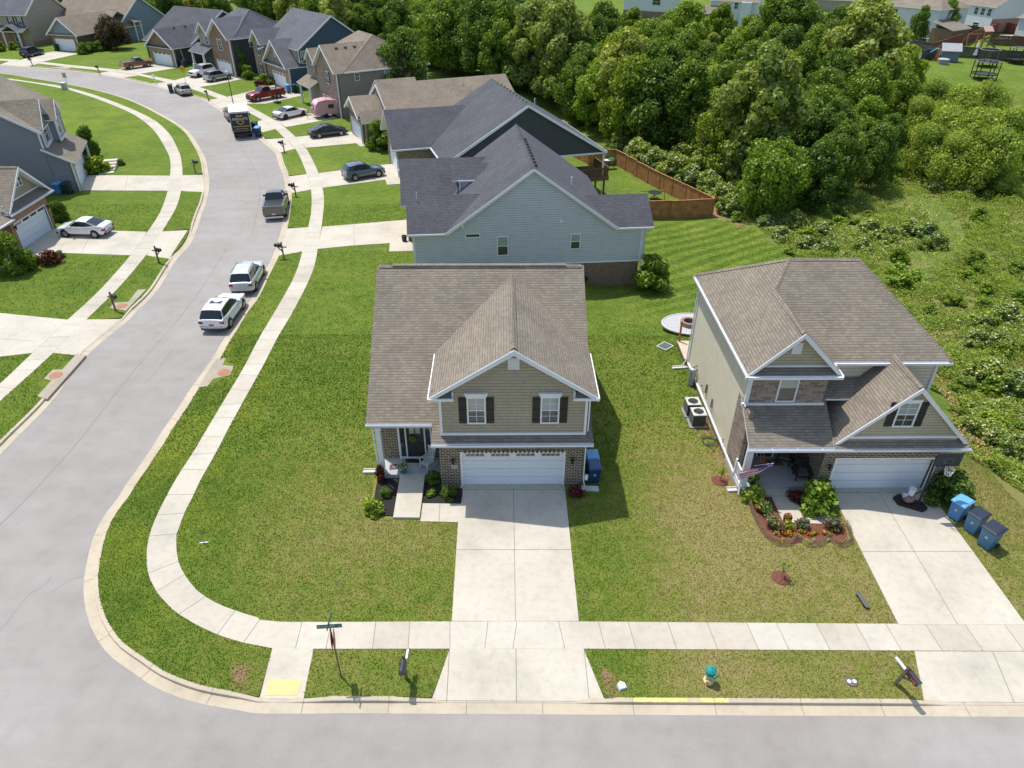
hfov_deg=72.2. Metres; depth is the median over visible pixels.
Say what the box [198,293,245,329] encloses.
parked suv
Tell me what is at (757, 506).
flowering plant
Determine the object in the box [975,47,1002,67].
trampoline
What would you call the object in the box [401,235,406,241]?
planter
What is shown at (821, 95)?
broadleaf tree
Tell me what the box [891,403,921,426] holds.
window
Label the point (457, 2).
broadleaf tree
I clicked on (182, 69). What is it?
road sign
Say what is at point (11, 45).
bush
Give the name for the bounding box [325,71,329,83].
window
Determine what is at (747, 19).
broadleaf tree
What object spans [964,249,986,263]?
bush
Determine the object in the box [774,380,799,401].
window
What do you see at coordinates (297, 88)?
wheeled bin
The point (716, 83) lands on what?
willow tree
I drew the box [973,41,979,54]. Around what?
slide
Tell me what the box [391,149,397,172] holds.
garage door
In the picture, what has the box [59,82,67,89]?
utility box
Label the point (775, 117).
broadleaf tree
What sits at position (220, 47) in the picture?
window
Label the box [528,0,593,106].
broadleaf tree
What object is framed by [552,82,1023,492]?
meadow weeds
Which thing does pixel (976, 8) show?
window
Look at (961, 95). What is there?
willow tree
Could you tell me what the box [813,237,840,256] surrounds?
flowering shrub
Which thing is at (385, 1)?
broadleaf tree
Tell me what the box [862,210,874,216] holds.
bush
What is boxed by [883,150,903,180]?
broadleaf tree
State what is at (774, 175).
broadleaf tree
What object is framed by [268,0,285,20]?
broadleaf tree
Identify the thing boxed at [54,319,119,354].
driveway apron
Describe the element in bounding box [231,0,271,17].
broadleaf tree
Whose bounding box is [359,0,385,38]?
broadleaf tree
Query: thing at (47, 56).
driveway
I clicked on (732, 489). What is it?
splash block
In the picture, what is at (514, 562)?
driveway
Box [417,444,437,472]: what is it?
rocking chair
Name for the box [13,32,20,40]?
window
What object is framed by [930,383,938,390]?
bush
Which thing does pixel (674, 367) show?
splash block
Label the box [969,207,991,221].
bush
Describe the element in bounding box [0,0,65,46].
beige two storey house
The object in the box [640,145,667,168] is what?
flowering shrub
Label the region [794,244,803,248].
bush
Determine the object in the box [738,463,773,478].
flag on pole
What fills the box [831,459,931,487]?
garage door
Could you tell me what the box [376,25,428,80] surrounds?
broadleaf tree
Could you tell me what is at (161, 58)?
garage door
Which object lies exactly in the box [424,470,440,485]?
bush
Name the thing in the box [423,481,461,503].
mulch ground
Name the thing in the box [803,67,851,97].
broadleaf tree
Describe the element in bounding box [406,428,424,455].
front door
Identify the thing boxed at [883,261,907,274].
bush
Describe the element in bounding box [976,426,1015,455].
flowering shrub
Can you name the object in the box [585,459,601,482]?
wheeled bin
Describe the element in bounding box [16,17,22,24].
window
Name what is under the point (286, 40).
navy house
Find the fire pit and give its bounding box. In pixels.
[680,317,693,328]
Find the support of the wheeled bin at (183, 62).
on the lawn at (134, 142)
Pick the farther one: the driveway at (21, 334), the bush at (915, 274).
the bush at (915, 274)
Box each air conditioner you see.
[681,397,701,417]
[686,407,707,428]
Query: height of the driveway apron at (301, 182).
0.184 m
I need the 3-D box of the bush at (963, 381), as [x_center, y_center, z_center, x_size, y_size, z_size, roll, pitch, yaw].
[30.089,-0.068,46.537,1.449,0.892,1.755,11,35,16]
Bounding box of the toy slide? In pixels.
[920,48,939,60]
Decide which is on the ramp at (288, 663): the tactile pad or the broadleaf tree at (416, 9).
the tactile pad
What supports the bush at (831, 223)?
on the lawn at (134, 142)
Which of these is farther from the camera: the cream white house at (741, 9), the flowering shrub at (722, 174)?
the cream white house at (741, 9)
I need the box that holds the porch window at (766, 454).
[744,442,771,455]
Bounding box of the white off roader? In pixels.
[187,62,215,77]
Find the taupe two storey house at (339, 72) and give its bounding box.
[297,30,429,118]
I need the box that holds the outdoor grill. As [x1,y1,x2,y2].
[604,157,614,166]
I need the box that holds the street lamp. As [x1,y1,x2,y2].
[225,70,233,103]
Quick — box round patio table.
[641,190,665,199]
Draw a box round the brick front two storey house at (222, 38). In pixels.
[188,7,276,76]
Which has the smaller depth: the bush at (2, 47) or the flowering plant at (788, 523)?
the flowering plant at (788, 523)
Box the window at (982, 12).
[980,8,985,15]
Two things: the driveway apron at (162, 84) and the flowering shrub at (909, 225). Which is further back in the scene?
the driveway apron at (162, 84)
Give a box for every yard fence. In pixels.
[908,39,934,51]
[921,46,1023,62]
[933,23,998,47]
[967,25,980,32]
[988,35,1023,46]
[1003,22,1017,33]
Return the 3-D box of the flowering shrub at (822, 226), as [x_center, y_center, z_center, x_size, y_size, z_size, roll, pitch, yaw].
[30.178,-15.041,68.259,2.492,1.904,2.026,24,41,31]
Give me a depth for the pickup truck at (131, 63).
128.86 m
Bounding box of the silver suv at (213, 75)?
[202,69,232,81]
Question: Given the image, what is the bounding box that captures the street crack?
[0,140,259,627]
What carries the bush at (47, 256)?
on the lawn at (134, 142)
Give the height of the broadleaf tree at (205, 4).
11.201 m
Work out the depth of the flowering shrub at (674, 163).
82.76 m
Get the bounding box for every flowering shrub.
[605,130,632,151]
[623,136,651,161]
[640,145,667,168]
[655,151,690,177]
[668,142,692,157]
[674,162,700,187]
[690,148,713,171]
[696,168,722,191]
[704,180,735,201]
[710,166,732,184]
[715,191,748,215]
[728,178,745,198]
[757,214,775,227]
[771,225,791,242]
[785,208,808,225]
[795,234,820,254]
[809,220,833,238]
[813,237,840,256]
[836,249,856,257]
[850,236,873,254]
[856,217,881,237]
[871,224,902,243]
[901,217,918,237]
[912,220,938,244]
[923,177,949,194]
[927,230,949,250]
[951,181,976,197]
[951,414,983,435]
[958,327,988,348]
[965,355,1006,391]
[969,312,996,332]
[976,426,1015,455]
[979,328,1017,355]
[992,302,1023,328]
[997,366,1023,396]
[1007,431,1023,459]
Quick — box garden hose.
[702,436,719,452]
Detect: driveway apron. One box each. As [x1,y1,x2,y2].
[2,61,37,65]
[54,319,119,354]
[100,71,136,77]
[146,230,187,259]
[152,82,175,89]
[181,175,204,192]
[209,98,231,107]
[258,120,275,131]
[266,138,294,151]
[279,227,307,254]
[289,174,310,192]
[432,649,603,701]
[914,651,1023,701]
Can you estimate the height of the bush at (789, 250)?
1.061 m
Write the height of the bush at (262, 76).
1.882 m
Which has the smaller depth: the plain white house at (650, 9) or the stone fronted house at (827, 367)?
the stone fronted house at (827, 367)
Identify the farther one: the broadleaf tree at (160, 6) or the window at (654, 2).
the window at (654, 2)
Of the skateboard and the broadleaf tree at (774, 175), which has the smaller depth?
the skateboard
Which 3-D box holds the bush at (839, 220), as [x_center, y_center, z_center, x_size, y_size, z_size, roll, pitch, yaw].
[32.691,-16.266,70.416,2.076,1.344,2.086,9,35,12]
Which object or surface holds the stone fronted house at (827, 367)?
on the lawn at (134, 142)
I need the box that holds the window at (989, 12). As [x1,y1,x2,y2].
[986,9,992,15]
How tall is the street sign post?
3.320 m
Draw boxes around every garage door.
[15,206,51,247]
[56,39,75,51]
[75,157,86,184]
[154,52,172,65]
[218,59,231,72]
[273,71,285,87]
[352,118,361,140]
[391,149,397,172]
[462,453,562,483]
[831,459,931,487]
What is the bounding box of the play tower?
[962,26,995,47]
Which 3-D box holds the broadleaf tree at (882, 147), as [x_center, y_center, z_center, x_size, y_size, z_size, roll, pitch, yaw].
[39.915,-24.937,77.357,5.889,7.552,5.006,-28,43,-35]
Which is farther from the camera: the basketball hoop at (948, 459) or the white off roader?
the white off roader
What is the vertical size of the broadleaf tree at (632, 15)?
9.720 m
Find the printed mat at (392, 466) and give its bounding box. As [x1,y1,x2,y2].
[389,464,397,469]
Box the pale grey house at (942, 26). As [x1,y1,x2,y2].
[888,0,971,42]
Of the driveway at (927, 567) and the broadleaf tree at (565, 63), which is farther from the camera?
the broadleaf tree at (565, 63)
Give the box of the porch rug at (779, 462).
[765,459,783,465]
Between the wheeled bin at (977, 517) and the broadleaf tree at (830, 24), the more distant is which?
the broadleaf tree at (830, 24)
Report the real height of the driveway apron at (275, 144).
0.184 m
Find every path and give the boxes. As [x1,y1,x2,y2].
[420,503,458,521]
[772,497,836,523]
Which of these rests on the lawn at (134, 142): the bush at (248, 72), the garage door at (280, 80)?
the bush at (248, 72)
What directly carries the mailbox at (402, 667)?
on the lawn at (134, 142)
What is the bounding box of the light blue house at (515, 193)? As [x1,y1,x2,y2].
[399,124,653,285]
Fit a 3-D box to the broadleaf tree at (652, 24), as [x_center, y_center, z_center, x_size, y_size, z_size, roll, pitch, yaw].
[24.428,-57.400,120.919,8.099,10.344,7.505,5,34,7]
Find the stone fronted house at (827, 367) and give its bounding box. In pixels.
[683,258,972,496]
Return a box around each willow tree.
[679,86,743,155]
[706,62,726,93]
[828,112,866,132]
[899,120,952,183]
[900,93,941,144]
[903,104,971,164]
[920,129,988,190]
[921,76,957,116]
[923,83,984,133]
[933,106,1006,189]
[949,123,1023,199]
[961,79,1014,112]
[992,105,1023,180]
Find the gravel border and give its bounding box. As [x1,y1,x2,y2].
[661,313,693,334]
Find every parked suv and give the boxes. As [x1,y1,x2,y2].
[173,83,191,95]
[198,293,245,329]
[229,260,265,292]
[341,160,384,180]
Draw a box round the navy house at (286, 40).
[249,7,353,90]
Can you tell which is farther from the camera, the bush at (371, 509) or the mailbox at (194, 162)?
the mailbox at (194, 162)
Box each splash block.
[363,468,375,473]
[581,485,598,491]
[672,365,687,369]
[726,486,744,491]
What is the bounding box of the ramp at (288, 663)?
[259,648,312,698]
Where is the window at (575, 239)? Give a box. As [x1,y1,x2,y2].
[570,233,580,249]
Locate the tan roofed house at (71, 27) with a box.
[46,0,164,51]
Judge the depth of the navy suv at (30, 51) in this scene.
138.76 m
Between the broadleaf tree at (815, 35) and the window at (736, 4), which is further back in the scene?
the window at (736, 4)
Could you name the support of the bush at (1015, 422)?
on the lawn at (134, 142)
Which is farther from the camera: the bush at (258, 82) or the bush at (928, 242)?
the bush at (258, 82)
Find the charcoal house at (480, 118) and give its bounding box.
[380,78,609,194]
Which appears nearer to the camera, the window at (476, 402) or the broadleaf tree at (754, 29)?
the window at (476, 402)
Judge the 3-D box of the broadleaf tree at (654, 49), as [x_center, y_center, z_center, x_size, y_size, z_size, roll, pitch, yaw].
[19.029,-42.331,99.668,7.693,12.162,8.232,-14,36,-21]
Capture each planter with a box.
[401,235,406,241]
[749,473,759,484]
[783,512,792,521]
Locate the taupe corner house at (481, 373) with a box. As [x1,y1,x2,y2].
[365,263,599,486]
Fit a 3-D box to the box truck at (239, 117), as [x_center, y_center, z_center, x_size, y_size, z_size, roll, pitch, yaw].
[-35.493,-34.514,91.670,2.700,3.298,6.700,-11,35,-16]
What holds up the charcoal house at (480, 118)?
on the lawn at (134, 142)
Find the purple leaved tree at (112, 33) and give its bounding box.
[93,13,133,49]
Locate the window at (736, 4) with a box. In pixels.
[734,2,738,8]
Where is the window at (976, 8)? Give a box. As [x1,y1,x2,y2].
[973,7,978,14]
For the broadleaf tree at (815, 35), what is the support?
on the lawn at (134, 142)
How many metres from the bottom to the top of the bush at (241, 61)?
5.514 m
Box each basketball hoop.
[268,73,280,103]
[893,453,964,511]
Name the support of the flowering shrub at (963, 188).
on the lawn at (134, 142)
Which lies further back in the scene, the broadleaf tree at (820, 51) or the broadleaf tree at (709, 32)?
the broadleaf tree at (709, 32)
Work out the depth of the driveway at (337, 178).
76.25 m
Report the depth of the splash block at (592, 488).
35.22 m
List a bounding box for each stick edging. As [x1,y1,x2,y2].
[746,491,762,530]
[762,526,797,545]
[796,533,828,546]
[828,520,852,546]
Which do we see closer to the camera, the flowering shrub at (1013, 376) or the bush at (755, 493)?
the bush at (755, 493)
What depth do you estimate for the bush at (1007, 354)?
49.05 m
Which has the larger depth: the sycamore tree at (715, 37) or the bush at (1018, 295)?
the sycamore tree at (715, 37)
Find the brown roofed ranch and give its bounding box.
[344,74,514,143]
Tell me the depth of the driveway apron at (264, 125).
94.84 m
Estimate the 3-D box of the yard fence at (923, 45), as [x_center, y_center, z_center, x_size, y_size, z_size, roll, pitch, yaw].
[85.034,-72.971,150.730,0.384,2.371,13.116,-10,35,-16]
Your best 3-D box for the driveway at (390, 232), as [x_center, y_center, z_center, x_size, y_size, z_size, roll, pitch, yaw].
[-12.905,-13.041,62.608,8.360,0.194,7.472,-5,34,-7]
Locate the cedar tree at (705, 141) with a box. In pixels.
[696,102,720,170]
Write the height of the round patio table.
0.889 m
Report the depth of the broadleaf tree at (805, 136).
83.00 m
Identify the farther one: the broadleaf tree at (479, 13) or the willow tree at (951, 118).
the broadleaf tree at (479, 13)
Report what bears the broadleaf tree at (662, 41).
on the lawn at (134, 142)
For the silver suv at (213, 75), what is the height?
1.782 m
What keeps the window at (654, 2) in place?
in the plain white house at (650, 9)
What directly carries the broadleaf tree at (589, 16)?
on the lawn at (134, 142)
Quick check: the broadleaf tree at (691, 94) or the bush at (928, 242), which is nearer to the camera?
the bush at (928, 242)
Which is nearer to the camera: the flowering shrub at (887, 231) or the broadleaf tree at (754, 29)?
the flowering shrub at (887, 231)
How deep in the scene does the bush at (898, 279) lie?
58.53 m
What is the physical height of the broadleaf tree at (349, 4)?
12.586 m
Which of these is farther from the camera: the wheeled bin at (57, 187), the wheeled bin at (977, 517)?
the wheeled bin at (57, 187)
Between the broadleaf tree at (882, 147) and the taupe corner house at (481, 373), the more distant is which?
the broadleaf tree at (882, 147)
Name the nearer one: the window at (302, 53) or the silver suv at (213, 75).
the window at (302, 53)
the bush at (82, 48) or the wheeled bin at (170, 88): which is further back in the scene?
the bush at (82, 48)
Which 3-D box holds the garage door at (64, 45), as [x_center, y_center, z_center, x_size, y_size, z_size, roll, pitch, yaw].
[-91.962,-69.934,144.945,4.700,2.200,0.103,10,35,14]
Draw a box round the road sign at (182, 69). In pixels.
[179,65,185,82]
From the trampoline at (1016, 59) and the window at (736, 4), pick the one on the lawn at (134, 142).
the trampoline at (1016, 59)
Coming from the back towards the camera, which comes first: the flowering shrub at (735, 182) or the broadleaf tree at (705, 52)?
the broadleaf tree at (705, 52)
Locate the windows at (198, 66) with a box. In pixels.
[194,64,212,69]
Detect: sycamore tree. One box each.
[182,0,201,7]
[272,0,301,21]
[317,0,352,28]
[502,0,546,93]
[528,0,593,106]
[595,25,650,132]
[704,32,721,45]
[714,39,814,181]
[820,0,913,80]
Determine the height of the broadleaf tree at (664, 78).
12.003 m
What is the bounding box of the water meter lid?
[845,677,857,685]
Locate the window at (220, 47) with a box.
[216,38,222,50]
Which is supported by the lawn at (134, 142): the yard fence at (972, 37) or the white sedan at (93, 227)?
the yard fence at (972, 37)
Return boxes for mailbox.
[107,292,116,309]
[152,246,161,262]
[190,159,198,172]
[274,242,285,258]
[278,140,285,152]
[288,182,297,196]
[398,649,408,679]
[893,657,922,686]
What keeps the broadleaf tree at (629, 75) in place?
on the lawn at (134, 142)
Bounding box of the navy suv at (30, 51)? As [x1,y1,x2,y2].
[19,46,44,56]
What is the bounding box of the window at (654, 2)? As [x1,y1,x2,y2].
[652,0,660,5]
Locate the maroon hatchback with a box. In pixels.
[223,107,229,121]
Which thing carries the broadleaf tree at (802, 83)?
on the lawn at (134, 142)
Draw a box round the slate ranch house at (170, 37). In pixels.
[142,6,227,66]
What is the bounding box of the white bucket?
[902,486,916,502]
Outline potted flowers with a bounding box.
[396,461,407,473]
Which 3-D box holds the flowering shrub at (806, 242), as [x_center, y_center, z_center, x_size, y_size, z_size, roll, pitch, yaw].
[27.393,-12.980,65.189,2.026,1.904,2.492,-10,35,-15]
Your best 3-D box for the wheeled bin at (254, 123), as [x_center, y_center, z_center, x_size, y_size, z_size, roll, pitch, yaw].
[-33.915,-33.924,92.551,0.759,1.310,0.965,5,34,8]
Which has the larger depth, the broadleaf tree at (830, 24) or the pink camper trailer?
the broadleaf tree at (830, 24)
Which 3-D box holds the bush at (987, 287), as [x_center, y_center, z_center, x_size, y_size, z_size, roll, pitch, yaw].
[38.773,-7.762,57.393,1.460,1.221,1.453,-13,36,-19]
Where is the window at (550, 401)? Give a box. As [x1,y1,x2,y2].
[539,392,562,423]
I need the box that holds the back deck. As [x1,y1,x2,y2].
[677,321,690,363]
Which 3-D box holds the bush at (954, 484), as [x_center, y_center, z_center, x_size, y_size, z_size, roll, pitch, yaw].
[21.466,5.096,34.172,2.410,1.893,2.015,-26,42,-33]
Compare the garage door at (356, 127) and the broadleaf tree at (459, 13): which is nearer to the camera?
the garage door at (356, 127)
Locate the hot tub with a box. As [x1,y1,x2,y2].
[937,58,949,64]
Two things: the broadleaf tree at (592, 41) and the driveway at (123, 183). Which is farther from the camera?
the broadleaf tree at (592, 41)
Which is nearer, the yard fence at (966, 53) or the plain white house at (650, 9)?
the yard fence at (966, 53)
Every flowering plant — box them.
[753,503,761,511]
[759,499,773,515]
[765,513,785,529]
[784,519,795,531]
[794,517,809,528]
[822,515,844,528]
[828,526,841,532]
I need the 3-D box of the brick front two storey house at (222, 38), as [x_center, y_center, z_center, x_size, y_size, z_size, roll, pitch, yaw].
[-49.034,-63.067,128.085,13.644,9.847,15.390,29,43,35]
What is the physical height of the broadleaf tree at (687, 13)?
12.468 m
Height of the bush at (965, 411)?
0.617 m
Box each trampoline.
[969,59,1002,80]
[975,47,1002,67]
[1005,46,1023,64]
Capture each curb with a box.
[0,64,1023,716]
[0,73,208,453]
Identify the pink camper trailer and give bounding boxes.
[306,97,338,117]
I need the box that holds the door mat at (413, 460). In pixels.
[406,458,423,462]
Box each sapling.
[712,467,727,485]
[771,559,792,584]
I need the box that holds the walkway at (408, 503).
[393,475,424,518]
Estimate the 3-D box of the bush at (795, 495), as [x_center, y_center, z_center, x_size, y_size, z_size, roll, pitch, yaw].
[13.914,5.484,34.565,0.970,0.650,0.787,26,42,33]
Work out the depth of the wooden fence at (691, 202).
75.10 m
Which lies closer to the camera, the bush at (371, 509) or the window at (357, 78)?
the bush at (371, 509)
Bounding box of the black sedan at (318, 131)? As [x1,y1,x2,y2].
[307,123,347,138]
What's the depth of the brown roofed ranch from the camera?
87.92 m
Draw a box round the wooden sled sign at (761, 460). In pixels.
[757,453,765,467]
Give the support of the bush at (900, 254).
on the lawn at (134, 142)
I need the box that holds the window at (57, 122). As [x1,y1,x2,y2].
[55,116,61,134]
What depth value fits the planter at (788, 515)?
33.10 m
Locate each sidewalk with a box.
[0,59,1023,650]
[0,78,182,400]
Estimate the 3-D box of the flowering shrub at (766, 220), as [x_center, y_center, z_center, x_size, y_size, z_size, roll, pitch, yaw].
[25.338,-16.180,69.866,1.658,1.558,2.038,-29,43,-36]
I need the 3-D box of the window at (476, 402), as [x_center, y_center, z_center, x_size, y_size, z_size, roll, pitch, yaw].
[-1.654,1.152,32.531,1.100,1.755,0.160,0,34,-1]
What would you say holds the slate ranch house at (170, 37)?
on the lawn at (134, 142)
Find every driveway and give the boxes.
[0,313,66,356]
[22,51,76,61]
[25,228,146,254]
[81,175,169,190]
[118,64,176,73]
[175,76,241,86]
[229,85,303,103]
[274,113,335,126]
[296,132,365,147]
[317,220,413,251]
[319,164,399,187]
[452,484,578,620]
[835,487,1023,624]
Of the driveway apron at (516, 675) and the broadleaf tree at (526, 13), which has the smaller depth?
the driveway apron at (516, 675)
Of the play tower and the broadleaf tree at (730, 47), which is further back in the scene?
the play tower
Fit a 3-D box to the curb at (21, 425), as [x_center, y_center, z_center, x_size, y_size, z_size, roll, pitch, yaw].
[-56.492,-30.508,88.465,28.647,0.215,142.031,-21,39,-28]
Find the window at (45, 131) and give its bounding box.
[43,123,50,143]
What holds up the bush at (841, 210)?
on the lawn at (134, 142)
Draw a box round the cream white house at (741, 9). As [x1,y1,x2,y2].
[702,0,763,26]
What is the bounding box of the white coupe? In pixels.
[272,105,307,119]
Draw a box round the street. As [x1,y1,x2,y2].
[0,65,1023,767]
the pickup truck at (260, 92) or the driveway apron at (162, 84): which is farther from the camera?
the driveway apron at (162, 84)
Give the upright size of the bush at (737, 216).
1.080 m
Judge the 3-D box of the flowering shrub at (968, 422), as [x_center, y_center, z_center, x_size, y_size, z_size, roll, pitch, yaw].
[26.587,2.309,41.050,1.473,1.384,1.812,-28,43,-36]
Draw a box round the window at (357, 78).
[354,72,359,80]
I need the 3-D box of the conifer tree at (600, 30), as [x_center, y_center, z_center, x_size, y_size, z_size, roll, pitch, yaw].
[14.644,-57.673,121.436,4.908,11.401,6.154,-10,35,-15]
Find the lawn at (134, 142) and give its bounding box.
[0,0,1023,699]
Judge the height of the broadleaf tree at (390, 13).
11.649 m
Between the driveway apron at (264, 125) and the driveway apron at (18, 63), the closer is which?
the driveway apron at (264, 125)
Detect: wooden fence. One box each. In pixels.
[573,149,615,164]
[615,149,715,218]
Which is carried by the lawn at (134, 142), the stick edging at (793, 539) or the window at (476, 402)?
the stick edging at (793, 539)
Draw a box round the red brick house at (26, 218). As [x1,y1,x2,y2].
[0,166,55,267]
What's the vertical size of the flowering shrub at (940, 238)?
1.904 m
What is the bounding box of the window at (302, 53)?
[300,50,305,63]
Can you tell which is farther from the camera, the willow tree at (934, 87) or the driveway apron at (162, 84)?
the driveway apron at (162, 84)
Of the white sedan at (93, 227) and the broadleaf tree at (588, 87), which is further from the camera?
the broadleaf tree at (588, 87)
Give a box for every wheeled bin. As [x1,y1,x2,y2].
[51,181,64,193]
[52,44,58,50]
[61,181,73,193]
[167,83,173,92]
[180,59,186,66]
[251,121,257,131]
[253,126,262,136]
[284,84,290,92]
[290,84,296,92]
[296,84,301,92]
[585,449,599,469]
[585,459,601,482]
[947,493,975,521]
[963,506,991,534]
[977,519,1008,550]
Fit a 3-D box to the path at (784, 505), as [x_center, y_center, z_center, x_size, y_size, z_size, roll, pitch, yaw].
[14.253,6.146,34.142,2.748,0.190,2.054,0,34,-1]
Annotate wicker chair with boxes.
[776,453,792,466]
[792,457,811,481]
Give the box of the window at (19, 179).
[18,175,22,185]
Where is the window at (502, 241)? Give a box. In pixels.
[497,236,507,255]
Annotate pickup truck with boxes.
[119,56,152,69]
[245,85,285,101]
[262,189,288,218]
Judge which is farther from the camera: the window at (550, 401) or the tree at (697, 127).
the tree at (697, 127)
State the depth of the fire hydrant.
26.05 m
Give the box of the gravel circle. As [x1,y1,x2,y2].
[662,314,694,335]
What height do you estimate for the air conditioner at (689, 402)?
0.860 m
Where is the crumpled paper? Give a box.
[617,681,626,690]
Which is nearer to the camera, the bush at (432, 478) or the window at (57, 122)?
the bush at (432, 478)
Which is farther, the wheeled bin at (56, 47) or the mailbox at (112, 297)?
the wheeled bin at (56, 47)
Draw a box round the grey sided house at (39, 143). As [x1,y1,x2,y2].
[0,75,90,193]
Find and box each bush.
[0,41,5,51]
[0,231,36,275]
[7,42,18,49]
[36,249,64,265]
[48,200,69,221]
[55,250,65,256]
[75,42,91,54]
[76,124,100,156]
[83,155,113,174]
[86,41,99,52]
[93,40,105,50]
[117,158,125,164]
[236,45,246,75]
[241,64,254,79]
[254,79,264,86]
[257,73,273,84]
[362,496,384,519]
[365,119,387,152]
[374,465,384,482]
[378,486,391,500]
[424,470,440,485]
[426,488,436,496]
[439,484,456,502]
[567,484,586,497]
[632,253,669,292]
[730,211,745,221]
[741,483,765,505]
[781,244,796,255]
[785,490,803,503]
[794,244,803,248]
[795,227,818,237]
[799,477,839,517]
[813,237,821,243]
[826,220,834,228]
[831,215,848,227]
[832,207,847,216]
[848,218,860,224]
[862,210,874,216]
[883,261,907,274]
[885,273,916,289]
[889,247,910,263]
[904,268,922,281]
[916,238,936,250]
[922,302,937,313]
[923,467,976,507]
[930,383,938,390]
[938,292,967,306]
[945,406,963,414]
[946,383,960,392]
[952,376,976,391]
[957,269,978,279]
[959,401,974,409]
[960,408,970,415]
[961,223,973,228]
[963,254,982,266]
[963,262,992,276]
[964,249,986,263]
[965,276,979,283]
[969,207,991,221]
[969,310,1001,328]
[974,408,1011,428]
[975,374,1008,398]
[976,281,998,296]
[976,296,996,309]
[985,460,1001,469]
[999,345,1015,357]
[1007,260,1023,274]
[1009,419,1023,429]
[1011,288,1023,307]
[1015,337,1023,352]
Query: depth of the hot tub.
135.17 m
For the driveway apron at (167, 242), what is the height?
0.184 m
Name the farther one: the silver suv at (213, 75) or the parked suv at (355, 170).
the silver suv at (213, 75)
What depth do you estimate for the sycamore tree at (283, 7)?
146.89 m
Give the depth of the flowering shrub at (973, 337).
50.58 m
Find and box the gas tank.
[687,365,697,385]
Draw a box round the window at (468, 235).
[465,233,479,237]
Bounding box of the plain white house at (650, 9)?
[623,0,681,19]
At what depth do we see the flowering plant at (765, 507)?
33.55 m
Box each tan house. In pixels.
[812,0,853,10]
[1013,13,1023,43]
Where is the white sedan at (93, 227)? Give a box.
[55,216,114,237]
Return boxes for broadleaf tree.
[144,0,154,6]
[150,0,181,14]
[154,0,181,12]
[198,0,229,9]
[207,0,232,12]
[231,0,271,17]
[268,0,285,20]
[298,0,319,12]
[344,0,368,11]
[348,3,377,35]
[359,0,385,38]
[372,0,386,37]
[372,0,392,31]
[376,0,410,41]
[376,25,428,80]
[402,0,426,28]
[407,0,429,13]
[411,4,436,67]
[413,0,458,75]
[422,0,464,69]
[445,6,476,76]
[450,0,498,75]
[477,18,518,76]
[483,0,519,65]
[501,34,534,86]
[513,0,525,8]
[531,0,549,20]
[552,52,594,125]
[557,43,592,108]
[567,30,602,46]
[572,55,616,133]
[587,10,593,21]
[589,0,624,34]
[589,44,599,103]
[595,30,621,57]
[598,52,664,141]
[617,6,642,28]
[627,56,691,147]
[632,18,650,35]
[639,17,666,37]
[643,38,666,63]
[650,20,679,45]
[650,35,673,59]
[654,40,692,71]
[657,14,668,20]
[662,59,718,146]
[663,0,711,39]
[663,65,701,141]
[675,27,686,35]
[675,27,705,60]
[692,41,720,64]
[697,78,770,171]
[699,18,712,40]
[705,2,738,43]
[705,33,748,66]
[713,39,769,118]
[724,14,754,41]
[732,135,815,216]
[736,18,767,43]
[751,0,792,30]
[762,22,782,42]
[767,0,824,32]
[770,23,814,52]
[771,116,798,143]
[791,40,822,83]
[792,100,828,148]
[792,138,846,211]
[795,70,808,90]
[795,83,853,136]
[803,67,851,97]
[804,22,827,56]
[804,46,858,97]
[808,1,831,29]
[808,96,859,143]
[810,118,874,195]
[814,27,841,66]
[824,4,850,23]
[824,19,840,31]
[840,16,850,26]
[842,58,897,130]
[853,94,888,133]
[854,122,901,188]
[860,55,893,101]
[877,112,909,154]
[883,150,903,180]
[885,69,927,118]
[887,44,930,91]
[947,0,961,20]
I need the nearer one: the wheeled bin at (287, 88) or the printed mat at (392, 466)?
the printed mat at (392, 466)
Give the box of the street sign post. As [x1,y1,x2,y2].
[316,612,341,676]
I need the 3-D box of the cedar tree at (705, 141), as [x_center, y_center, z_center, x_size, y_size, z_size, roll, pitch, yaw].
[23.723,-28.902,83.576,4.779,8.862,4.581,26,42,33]
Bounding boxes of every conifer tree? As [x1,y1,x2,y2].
[591,13,609,46]
[909,4,930,41]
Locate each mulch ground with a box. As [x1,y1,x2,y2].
[374,478,399,515]
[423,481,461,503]
[754,495,847,545]
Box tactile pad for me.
[265,679,301,694]
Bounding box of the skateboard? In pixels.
[856,591,869,607]
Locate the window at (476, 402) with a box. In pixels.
[464,392,487,423]
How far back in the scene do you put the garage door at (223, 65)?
125.12 m
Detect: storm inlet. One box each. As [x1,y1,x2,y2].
[37,355,85,400]
[49,67,70,68]
[109,289,145,310]
[198,358,233,386]
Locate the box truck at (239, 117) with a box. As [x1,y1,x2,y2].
[228,103,251,136]
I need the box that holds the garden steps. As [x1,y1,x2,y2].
[99,158,118,174]
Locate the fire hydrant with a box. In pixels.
[703,665,717,685]
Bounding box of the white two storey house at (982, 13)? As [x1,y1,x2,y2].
[957,0,1023,32]

